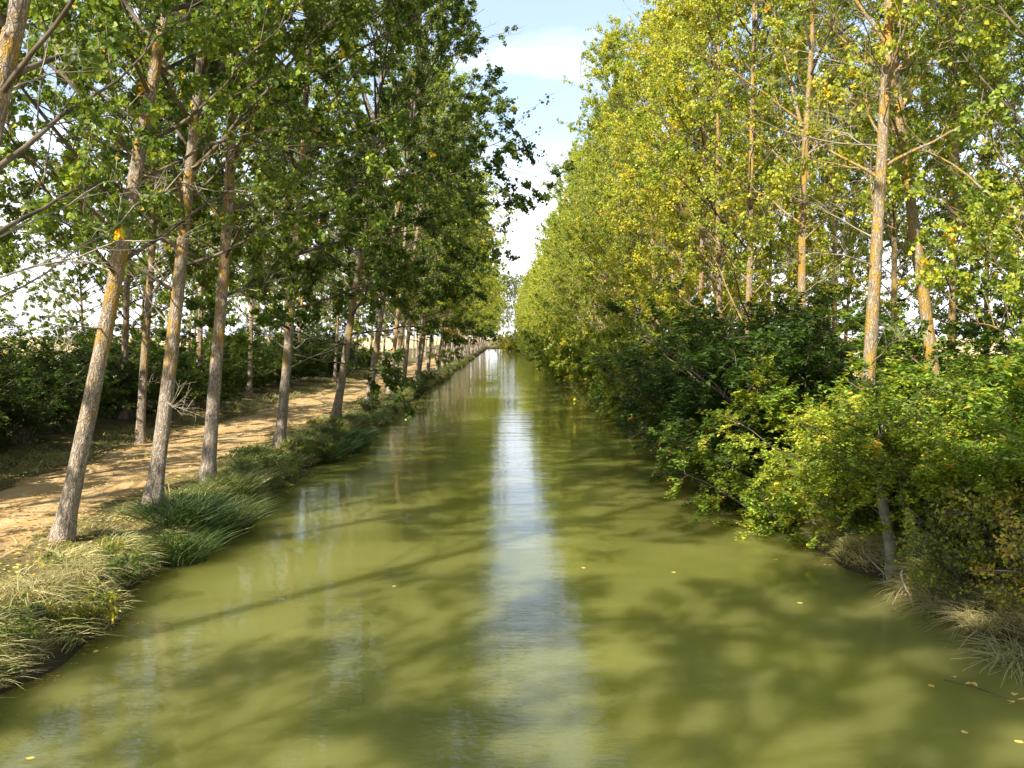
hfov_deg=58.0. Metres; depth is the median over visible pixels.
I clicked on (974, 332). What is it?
elm shrub
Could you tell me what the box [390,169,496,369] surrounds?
poplar tree
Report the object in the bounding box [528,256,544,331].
poplar tree
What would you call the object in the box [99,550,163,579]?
straw tussock
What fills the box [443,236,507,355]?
poplar tree
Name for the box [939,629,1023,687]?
straw tussock
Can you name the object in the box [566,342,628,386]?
willow shrub
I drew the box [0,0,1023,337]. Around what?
sky
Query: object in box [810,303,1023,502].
elm shrub
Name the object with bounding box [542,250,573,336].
poplar tree
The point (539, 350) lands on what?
willow shrub
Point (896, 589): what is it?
straw tussock
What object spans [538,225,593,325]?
poplar tree
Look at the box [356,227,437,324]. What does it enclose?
poplar tree
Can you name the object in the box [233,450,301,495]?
weed plant
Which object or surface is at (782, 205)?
poplar tree
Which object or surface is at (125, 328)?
poplar tree
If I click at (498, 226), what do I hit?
poplar tree
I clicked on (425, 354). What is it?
poplar tree
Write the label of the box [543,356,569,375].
willow shrub
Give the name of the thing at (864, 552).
dead stick
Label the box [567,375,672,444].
bank grass
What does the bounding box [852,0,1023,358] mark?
poplar tree
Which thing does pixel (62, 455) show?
verge grass
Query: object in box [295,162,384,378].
poplar tree
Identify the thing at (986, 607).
bank herb
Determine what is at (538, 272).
poplar tree
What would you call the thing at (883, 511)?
elm tree
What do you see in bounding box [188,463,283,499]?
sedge clump
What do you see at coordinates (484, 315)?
poplar tree
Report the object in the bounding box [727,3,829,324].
poplar tree
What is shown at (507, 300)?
poplar tree
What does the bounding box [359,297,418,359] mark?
poplar tree
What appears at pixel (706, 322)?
elm shrub
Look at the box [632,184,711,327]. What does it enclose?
poplar tree
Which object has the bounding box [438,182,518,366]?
poplar tree
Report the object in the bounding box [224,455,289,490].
weed plant
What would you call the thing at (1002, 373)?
elm shrub
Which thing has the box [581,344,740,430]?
willow shrub
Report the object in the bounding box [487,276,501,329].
poplar tree
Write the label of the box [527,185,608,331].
poplar tree
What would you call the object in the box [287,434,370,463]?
sedge clump
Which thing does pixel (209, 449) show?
poplar tree
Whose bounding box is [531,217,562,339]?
poplar tree
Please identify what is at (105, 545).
bank herb
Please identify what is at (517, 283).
poplar tree
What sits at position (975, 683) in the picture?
floating twig
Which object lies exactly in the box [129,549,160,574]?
bank herb
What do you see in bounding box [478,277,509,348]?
poplar tree
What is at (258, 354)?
elm shrub
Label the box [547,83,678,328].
poplar tree
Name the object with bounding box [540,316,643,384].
willow shrub
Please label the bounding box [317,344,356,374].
elm shrub
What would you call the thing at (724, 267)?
poplar tree
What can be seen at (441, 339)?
poplar tree
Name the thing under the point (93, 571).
straw tussock
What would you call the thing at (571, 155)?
poplar tree
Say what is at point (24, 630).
bank herb
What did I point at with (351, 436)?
sedge clump
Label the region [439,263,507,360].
poplar tree
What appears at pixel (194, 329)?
poplar tree
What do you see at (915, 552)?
bank herb
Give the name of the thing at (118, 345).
elm shrub
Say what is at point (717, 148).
poplar tree
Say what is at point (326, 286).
poplar tree
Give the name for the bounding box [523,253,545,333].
poplar tree
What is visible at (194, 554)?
sedge clump
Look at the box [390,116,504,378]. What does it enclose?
poplar tree
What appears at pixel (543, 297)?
poplar tree
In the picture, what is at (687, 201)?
poplar tree
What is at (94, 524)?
verge grass
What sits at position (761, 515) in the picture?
elm shrub
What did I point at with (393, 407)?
sedge clump
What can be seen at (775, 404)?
elm shrub
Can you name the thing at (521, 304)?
poplar tree
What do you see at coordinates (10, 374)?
elm shrub
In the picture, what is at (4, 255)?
poplar tree
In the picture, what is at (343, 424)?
bank herb
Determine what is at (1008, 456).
elm shrub
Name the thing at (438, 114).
poplar tree
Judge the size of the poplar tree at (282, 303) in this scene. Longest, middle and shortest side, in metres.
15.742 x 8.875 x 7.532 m
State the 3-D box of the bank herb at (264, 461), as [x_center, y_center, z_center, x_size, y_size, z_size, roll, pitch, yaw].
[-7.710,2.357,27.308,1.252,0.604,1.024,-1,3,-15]
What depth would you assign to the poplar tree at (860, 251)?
56.42 m
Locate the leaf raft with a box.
[0,464,993,716]
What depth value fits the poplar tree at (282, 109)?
45.67 m
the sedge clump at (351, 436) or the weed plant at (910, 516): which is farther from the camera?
the sedge clump at (351, 436)
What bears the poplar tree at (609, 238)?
on the ground at (24, 555)
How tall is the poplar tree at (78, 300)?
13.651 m
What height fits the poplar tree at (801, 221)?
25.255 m
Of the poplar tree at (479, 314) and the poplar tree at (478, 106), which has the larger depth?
the poplar tree at (479, 314)
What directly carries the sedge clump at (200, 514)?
on the ground at (24, 555)
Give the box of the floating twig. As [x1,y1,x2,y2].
[946,676,1023,704]
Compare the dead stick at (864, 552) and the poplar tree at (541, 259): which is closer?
the dead stick at (864, 552)
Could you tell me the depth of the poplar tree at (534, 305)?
190.33 m
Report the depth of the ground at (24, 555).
24.74 m
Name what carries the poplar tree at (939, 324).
on the ground at (24, 555)
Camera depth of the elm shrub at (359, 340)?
110.14 m
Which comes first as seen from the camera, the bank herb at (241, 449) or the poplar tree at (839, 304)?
the bank herb at (241, 449)
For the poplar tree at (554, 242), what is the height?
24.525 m
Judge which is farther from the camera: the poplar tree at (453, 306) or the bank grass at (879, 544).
the poplar tree at (453, 306)
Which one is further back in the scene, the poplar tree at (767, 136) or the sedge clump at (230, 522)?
the poplar tree at (767, 136)
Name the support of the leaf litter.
on the path
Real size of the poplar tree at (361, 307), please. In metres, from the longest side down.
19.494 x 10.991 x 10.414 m
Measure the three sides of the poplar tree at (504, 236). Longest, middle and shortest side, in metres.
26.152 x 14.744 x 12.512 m
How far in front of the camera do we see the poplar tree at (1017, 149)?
20.55 m
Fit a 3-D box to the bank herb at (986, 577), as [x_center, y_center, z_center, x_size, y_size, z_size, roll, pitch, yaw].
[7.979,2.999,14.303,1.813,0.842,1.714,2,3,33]
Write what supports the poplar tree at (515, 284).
on the ground at (24, 555)
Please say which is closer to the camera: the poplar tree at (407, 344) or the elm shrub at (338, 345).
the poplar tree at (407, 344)
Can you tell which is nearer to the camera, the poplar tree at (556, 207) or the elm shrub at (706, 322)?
the elm shrub at (706, 322)
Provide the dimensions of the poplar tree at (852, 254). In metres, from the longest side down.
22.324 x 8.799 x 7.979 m
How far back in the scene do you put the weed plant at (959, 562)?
14.41 m
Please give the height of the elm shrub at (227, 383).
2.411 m
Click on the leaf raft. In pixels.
(158, 582)
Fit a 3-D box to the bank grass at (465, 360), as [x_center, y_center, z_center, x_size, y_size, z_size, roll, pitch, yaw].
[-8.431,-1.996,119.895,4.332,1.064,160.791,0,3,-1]
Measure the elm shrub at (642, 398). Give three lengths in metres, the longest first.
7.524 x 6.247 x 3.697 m
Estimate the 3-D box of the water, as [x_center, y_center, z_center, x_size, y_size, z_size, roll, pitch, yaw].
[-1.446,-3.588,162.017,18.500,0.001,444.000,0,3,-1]
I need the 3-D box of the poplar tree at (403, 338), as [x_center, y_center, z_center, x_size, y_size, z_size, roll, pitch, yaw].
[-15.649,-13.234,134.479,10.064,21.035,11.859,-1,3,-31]
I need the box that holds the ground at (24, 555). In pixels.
[0,337,1023,694]
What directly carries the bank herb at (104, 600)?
on the ground at (24, 555)
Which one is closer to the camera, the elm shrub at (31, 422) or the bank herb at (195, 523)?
the bank herb at (195, 523)
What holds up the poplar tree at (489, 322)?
on the ground at (24, 555)
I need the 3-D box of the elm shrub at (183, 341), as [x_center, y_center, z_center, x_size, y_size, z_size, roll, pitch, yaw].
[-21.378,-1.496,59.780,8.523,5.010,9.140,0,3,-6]
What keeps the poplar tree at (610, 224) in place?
on the ground at (24, 555)
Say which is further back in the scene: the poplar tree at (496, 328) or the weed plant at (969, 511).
the poplar tree at (496, 328)
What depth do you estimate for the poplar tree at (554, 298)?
109.95 m
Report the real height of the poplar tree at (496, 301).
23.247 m
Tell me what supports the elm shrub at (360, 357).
on the ground at (24, 555)
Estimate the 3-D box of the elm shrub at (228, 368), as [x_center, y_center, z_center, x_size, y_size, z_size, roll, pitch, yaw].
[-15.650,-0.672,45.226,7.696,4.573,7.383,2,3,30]
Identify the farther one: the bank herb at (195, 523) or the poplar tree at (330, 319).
the poplar tree at (330, 319)
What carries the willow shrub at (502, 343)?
on the ground at (24, 555)
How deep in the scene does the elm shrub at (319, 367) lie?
81.47 m
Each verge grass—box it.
[0,366,400,480]
[0,377,412,579]
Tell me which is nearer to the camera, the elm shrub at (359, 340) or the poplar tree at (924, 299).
the poplar tree at (924, 299)
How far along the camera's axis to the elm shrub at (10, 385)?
28.34 m
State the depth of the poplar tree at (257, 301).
89.57 m
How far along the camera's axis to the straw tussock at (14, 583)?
13.63 m
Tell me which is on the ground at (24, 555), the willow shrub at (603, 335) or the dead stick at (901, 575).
the willow shrub at (603, 335)
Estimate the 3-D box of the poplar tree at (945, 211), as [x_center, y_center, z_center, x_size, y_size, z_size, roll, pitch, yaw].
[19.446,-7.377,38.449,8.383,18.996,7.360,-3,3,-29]
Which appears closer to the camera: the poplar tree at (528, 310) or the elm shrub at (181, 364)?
the elm shrub at (181, 364)
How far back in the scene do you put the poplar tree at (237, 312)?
82.02 m
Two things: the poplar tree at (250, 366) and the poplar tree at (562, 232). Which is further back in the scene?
the poplar tree at (562, 232)
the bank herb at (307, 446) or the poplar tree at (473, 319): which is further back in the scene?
the poplar tree at (473, 319)
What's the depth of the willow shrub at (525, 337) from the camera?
98.60 m
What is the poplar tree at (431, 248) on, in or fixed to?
on the ground at (24, 555)
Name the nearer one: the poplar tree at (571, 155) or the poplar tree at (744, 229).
the poplar tree at (744, 229)
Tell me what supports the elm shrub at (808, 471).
on the ground at (24, 555)
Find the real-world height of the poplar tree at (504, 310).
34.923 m
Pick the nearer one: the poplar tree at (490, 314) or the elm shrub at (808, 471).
the elm shrub at (808, 471)
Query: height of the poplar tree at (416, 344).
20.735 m
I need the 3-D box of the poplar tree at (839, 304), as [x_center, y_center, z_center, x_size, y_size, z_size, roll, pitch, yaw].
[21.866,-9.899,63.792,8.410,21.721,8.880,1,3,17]
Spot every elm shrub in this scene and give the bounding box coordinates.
[0,313,166,415]
[0,335,135,435]
[0,336,54,438]
[0,353,125,452]
[0,381,21,415]
[15,333,207,418]
[68,322,243,398]
[110,324,265,410]
[114,324,248,359]
[115,350,209,395]
[221,366,262,396]
[223,353,281,390]
[228,330,310,382]
[228,339,302,386]
[243,317,359,376]
[254,348,317,383]
[260,339,341,381]
[265,318,376,350]
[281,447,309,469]
[301,352,339,376]
[302,335,361,372]
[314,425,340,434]
[317,335,374,352]
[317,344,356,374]
[350,350,370,369]
[351,341,385,369]
[351,350,364,369]
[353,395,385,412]
[401,376,430,397]
[414,370,435,383]
[577,276,1023,495]
[586,320,862,486]
[603,354,767,454]
[617,294,860,452]
[634,374,855,512]
[664,436,869,546]
[696,381,999,548]
[722,353,1012,492]
[752,301,1016,431]
[791,386,1023,543]
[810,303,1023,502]
[846,331,1023,434]
[900,345,1023,479]
[930,375,1023,530]
[952,276,1023,437]
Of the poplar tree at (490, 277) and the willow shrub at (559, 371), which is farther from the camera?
the poplar tree at (490, 277)
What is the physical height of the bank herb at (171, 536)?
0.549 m
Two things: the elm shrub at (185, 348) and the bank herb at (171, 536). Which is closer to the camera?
the bank herb at (171, 536)
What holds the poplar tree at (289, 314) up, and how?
on the ground at (24, 555)
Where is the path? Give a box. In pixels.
[0,347,470,557]
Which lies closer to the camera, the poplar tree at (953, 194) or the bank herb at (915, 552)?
the bank herb at (915, 552)
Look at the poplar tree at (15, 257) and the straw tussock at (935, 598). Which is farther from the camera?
the poplar tree at (15, 257)
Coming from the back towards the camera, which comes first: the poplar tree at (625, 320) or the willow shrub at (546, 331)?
the willow shrub at (546, 331)
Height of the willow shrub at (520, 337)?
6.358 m
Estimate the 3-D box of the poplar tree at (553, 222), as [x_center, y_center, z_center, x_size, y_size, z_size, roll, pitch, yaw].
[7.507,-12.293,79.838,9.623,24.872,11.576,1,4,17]
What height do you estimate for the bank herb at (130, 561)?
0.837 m
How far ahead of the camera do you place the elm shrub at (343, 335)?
99.92 m
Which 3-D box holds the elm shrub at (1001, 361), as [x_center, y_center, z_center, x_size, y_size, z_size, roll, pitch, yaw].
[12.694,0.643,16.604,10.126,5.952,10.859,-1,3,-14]
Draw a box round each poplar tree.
[0,0,135,334]
[0,0,278,302]
[0,0,372,542]
[0,0,429,505]
[0,73,39,271]
[0,147,71,381]
[0,149,168,367]
[0,217,37,350]
[5,0,245,419]
[19,0,297,443]
[23,0,506,484]
[56,163,217,356]
[92,0,557,447]
[107,0,313,408]
[120,189,241,332]
[136,184,243,347]
[156,186,279,331]
[158,202,248,340]
[159,54,331,394]
[178,0,575,418]
[220,76,359,355]
[229,228,285,335]
[238,246,319,332]
[245,233,312,343]
[250,131,360,380]
[283,179,416,375]
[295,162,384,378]
[299,0,522,404]
[309,263,347,331]
[310,201,388,371]
[321,254,342,332]
[330,55,499,393]
[341,203,395,365]
[345,160,501,380]
[354,62,497,378]
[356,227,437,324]
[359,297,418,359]
[360,78,503,380]
[364,309,420,362]
[378,193,494,372]
[385,302,418,357]
[388,193,474,370]
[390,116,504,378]
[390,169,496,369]
[406,322,417,356]
[421,195,509,364]
[424,270,440,356]
[429,201,501,369]
[437,229,504,362]
[438,182,514,367]
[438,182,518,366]
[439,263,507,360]
[440,223,507,361]
[441,217,508,359]
[442,196,513,363]
[442,261,510,355]
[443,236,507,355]
[456,274,498,355]
[462,257,504,355]
[465,280,505,355]
[467,265,508,354]
[469,285,501,353]
[471,283,502,353]
[474,275,504,351]
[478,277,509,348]
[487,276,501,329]
[496,275,516,339]
[497,276,513,345]
[499,273,522,324]
[499,274,518,340]
[510,275,524,326]
[511,280,525,329]
[514,251,540,334]
[514,274,529,329]
[516,271,531,330]
[518,288,539,330]
[520,266,531,335]
[520,273,534,329]
[520,285,538,334]
[521,231,551,338]
[523,209,566,332]
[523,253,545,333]
[523,263,550,344]
[524,254,545,328]
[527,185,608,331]
[527,251,549,334]
[527,275,541,338]
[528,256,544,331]
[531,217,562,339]
[531,258,547,336]
[534,240,557,340]
[535,197,577,327]
[536,98,642,331]
[536,141,608,335]
[536,231,570,333]
[537,206,577,328]
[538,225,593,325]
[539,168,597,335]
[539,212,586,333]
[540,15,710,346]
[541,140,618,332]
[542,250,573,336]
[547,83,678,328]
[547,95,646,336]
[554,195,628,338]
[574,87,658,342]
[576,0,874,353]
[581,0,723,344]
[583,108,691,348]
[585,0,798,337]
[587,0,747,338]
[600,0,802,336]
[611,0,845,361]
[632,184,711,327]
[645,125,753,323]
[647,0,973,395]
[655,107,762,334]
[666,0,1023,498]
[693,91,787,333]
[698,164,766,334]
[707,162,787,330]
[721,175,783,307]
[724,0,865,334]
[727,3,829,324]
[732,0,1004,403]
[733,131,837,330]
[745,0,952,362]
[762,0,1021,354]
[773,90,888,344]
[789,0,1023,371]
[791,83,916,354]
[815,15,977,337]
[844,0,1023,367]
[849,0,1023,356]
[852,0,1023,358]
[897,0,1023,359]
[949,24,1023,274]
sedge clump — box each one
[99,477,262,541]
[131,518,248,567]
[155,492,277,543]
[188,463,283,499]
[205,489,286,533]
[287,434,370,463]
[296,423,386,454]
[337,423,391,446]
[361,412,388,424]
[387,403,403,413]
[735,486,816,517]
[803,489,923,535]
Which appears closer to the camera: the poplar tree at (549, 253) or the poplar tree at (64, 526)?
the poplar tree at (64, 526)
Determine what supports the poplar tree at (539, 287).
on the ground at (24, 555)
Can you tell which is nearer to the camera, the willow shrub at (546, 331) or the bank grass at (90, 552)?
the bank grass at (90, 552)
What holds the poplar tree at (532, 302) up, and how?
on the ground at (24, 555)
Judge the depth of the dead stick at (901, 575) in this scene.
15.83 m
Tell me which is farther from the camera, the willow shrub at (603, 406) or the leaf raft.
the willow shrub at (603, 406)
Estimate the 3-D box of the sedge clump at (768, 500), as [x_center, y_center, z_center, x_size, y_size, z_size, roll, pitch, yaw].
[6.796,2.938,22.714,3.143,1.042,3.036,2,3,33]
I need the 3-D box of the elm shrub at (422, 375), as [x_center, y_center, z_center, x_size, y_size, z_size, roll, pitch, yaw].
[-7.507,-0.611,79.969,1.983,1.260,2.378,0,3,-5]
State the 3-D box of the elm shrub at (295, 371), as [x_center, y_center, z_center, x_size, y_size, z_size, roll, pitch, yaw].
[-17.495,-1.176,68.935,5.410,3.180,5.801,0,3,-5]
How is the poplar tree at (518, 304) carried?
on the ground at (24, 555)
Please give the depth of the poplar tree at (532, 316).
210.46 m
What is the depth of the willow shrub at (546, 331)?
84.59 m
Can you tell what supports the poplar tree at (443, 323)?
on the ground at (24, 555)
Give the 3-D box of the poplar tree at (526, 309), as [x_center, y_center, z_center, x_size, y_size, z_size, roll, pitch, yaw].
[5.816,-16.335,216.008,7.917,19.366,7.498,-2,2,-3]
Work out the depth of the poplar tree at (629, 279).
46.52 m
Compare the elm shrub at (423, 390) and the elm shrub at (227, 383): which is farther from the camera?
the elm shrub at (423, 390)
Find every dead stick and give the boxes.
[625,429,643,439]
[862,547,893,583]
[892,569,913,608]
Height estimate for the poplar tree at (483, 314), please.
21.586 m
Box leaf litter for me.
[0,381,398,584]
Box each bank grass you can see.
[0,412,379,701]
[165,386,419,510]
[323,355,475,432]
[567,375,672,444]
[654,436,1023,644]
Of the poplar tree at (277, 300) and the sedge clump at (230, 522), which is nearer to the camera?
the sedge clump at (230, 522)
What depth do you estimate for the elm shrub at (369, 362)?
103.37 m
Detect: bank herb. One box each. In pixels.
[0,587,56,655]
[40,545,142,593]
[42,580,122,634]
[46,585,116,625]
[64,537,124,555]
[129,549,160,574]
[136,521,174,549]
[141,533,190,561]
[171,517,218,536]
[225,444,264,457]
[235,455,271,468]
[279,438,314,454]
[294,438,319,456]
[306,414,338,424]
[312,443,333,454]
[334,420,350,434]
[895,543,919,561]
[961,585,1008,616]
[966,552,1003,584]
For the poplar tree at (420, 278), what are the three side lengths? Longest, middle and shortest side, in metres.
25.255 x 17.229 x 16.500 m
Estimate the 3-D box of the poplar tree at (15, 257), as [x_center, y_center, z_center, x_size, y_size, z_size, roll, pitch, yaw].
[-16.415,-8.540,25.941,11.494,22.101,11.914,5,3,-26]
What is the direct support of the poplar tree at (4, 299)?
on the ground at (24, 555)
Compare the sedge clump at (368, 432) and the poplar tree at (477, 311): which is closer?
the sedge clump at (368, 432)
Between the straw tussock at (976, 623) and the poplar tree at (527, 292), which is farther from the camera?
the poplar tree at (527, 292)
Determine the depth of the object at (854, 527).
18.21 m
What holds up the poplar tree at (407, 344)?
on the ground at (24, 555)
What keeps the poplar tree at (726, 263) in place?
on the ground at (24, 555)
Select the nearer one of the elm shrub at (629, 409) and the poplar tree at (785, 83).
the elm shrub at (629, 409)
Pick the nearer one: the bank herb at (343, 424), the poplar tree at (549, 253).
the bank herb at (343, 424)
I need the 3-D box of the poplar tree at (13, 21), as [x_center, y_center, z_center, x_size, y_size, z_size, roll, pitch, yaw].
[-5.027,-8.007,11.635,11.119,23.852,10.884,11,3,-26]
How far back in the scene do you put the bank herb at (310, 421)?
40.24 m
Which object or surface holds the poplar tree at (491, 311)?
on the ground at (24, 555)
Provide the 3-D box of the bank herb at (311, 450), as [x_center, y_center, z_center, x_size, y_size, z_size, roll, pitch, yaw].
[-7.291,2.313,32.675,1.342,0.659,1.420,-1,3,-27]
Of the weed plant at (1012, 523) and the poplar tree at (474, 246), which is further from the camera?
the poplar tree at (474, 246)
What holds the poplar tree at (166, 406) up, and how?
on the ground at (24, 555)
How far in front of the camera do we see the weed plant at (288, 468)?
28.27 m
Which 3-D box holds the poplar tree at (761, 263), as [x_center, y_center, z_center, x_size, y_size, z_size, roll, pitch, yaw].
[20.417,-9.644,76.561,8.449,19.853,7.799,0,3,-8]
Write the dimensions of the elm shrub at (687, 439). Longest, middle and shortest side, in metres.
6.568 x 6.301 x 3.902 m
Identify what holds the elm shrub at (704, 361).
on the ground at (24, 555)
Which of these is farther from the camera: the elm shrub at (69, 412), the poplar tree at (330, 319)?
the poplar tree at (330, 319)
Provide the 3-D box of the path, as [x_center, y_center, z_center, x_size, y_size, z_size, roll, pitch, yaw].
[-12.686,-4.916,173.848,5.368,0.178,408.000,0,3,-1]
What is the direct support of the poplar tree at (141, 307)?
on the ground at (24, 555)
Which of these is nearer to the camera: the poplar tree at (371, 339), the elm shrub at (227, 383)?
the elm shrub at (227, 383)
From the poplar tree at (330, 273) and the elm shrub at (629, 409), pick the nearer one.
the elm shrub at (629, 409)
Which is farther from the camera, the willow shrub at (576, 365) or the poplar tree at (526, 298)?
the poplar tree at (526, 298)
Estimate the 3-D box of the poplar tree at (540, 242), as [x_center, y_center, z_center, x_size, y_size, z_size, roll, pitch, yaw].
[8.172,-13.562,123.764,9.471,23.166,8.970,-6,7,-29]
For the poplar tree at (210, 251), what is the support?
on the ground at (24, 555)
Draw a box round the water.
[0,349,1023,767]
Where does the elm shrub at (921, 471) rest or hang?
on the ground at (24, 555)
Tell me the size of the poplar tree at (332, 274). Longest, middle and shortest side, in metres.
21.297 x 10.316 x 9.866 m
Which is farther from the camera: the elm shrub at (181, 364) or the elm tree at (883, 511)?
the elm shrub at (181, 364)
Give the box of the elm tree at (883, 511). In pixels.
[780,368,968,579]
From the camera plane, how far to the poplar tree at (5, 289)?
45.05 m
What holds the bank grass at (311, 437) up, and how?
on the ground at (24, 555)
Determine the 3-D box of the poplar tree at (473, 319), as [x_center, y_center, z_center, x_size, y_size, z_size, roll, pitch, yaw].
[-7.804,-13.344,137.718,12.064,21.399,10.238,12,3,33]
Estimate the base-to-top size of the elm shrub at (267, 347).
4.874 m
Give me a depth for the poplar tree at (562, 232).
103.40 m
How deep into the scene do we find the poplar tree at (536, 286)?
166.29 m
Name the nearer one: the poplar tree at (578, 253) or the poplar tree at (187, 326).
the poplar tree at (187, 326)
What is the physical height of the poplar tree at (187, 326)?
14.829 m
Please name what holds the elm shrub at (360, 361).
on the ground at (24, 555)
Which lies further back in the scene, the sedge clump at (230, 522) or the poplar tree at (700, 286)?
the poplar tree at (700, 286)
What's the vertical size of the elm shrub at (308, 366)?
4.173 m
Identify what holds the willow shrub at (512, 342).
on the ground at (24, 555)
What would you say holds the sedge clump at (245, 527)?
on the ground at (24, 555)
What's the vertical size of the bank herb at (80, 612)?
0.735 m
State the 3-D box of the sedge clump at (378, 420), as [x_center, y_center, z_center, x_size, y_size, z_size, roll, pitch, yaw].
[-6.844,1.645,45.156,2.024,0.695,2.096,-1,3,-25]
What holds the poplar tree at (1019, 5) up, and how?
on the ground at (24, 555)
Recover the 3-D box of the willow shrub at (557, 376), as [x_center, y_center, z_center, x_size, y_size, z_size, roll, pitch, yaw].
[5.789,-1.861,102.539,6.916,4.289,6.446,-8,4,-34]
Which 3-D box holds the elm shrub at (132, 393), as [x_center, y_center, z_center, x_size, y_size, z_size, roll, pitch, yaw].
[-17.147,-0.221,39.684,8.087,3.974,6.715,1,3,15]
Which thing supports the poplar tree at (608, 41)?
on the ground at (24, 555)
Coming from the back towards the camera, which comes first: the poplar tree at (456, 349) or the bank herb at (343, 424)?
the poplar tree at (456, 349)
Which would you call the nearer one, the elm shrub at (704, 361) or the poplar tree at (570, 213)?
the elm shrub at (704, 361)
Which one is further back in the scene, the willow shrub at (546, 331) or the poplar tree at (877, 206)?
the willow shrub at (546, 331)
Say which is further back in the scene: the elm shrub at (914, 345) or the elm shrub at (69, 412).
the elm shrub at (69, 412)
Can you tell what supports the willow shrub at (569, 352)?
on the ground at (24, 555)
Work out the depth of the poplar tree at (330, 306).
126.09 m
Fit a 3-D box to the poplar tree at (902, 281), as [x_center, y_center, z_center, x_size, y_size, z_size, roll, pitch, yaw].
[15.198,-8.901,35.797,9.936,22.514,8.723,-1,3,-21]
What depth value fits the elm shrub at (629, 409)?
28.17 m
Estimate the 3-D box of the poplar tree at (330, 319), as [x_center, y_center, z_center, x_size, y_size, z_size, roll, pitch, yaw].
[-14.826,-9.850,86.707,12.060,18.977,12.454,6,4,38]
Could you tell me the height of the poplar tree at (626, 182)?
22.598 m
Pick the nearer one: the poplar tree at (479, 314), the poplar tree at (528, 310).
the poplar tree at (479, 314)
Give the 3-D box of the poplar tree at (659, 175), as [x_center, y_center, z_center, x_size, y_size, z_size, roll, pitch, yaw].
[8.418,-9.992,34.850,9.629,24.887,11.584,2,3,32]
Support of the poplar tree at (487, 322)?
on the ground at (24, 555)
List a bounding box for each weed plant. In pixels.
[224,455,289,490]
[229,443,315,485]
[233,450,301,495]
[890,475,1023,612]
[896,496,1023,579]
[933,477,1023,626]
[967,485,1023,574]
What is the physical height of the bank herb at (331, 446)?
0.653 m
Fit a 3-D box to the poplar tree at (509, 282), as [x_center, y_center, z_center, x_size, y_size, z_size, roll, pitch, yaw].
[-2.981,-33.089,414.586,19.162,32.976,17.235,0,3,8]
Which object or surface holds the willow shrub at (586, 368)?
on the ground at (24, 555)
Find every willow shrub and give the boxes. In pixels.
[488,332,516,350]
[499,329,522,350]
[517,334,531,348]
[519,326,608,376]
[527,340,544,369]
[532,320,598,365]
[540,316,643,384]
[540,358,568,378]
[541,325,604,385]
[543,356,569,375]
[544,308,715,404]
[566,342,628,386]
[574,370,636,419]
[581,317,713,416]
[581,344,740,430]
[582,325,678,417]
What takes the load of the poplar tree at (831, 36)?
on the ground at (24, 555)
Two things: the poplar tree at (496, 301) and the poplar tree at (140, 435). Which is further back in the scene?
the poplar tree at (496, 301)
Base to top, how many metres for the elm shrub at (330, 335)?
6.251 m
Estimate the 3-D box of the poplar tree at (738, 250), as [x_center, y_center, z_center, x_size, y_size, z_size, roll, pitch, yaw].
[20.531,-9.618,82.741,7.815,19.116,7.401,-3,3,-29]
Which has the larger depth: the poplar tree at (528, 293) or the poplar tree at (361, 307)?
the poplar tree at (528, 293)
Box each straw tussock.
[0,564,116,623]
[30,551,152,592]
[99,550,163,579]
[861,578,926,603]
[870,585,967,628]
[901,597,1023,660]
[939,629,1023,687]
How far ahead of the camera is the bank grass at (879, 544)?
17.03 m
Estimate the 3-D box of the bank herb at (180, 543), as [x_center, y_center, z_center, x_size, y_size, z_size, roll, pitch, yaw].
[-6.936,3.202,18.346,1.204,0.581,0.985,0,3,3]
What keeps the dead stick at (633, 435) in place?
in the water
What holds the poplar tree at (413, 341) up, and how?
on the ground at (24, 555)
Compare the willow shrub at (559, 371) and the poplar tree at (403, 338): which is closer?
the willow shrub at (559, 371)
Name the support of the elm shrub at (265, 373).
on the ground at (24, 555)
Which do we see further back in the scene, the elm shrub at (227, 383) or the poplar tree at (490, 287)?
the poplar tree at (490, 287)
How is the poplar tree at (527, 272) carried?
on the ground at (24, 555)

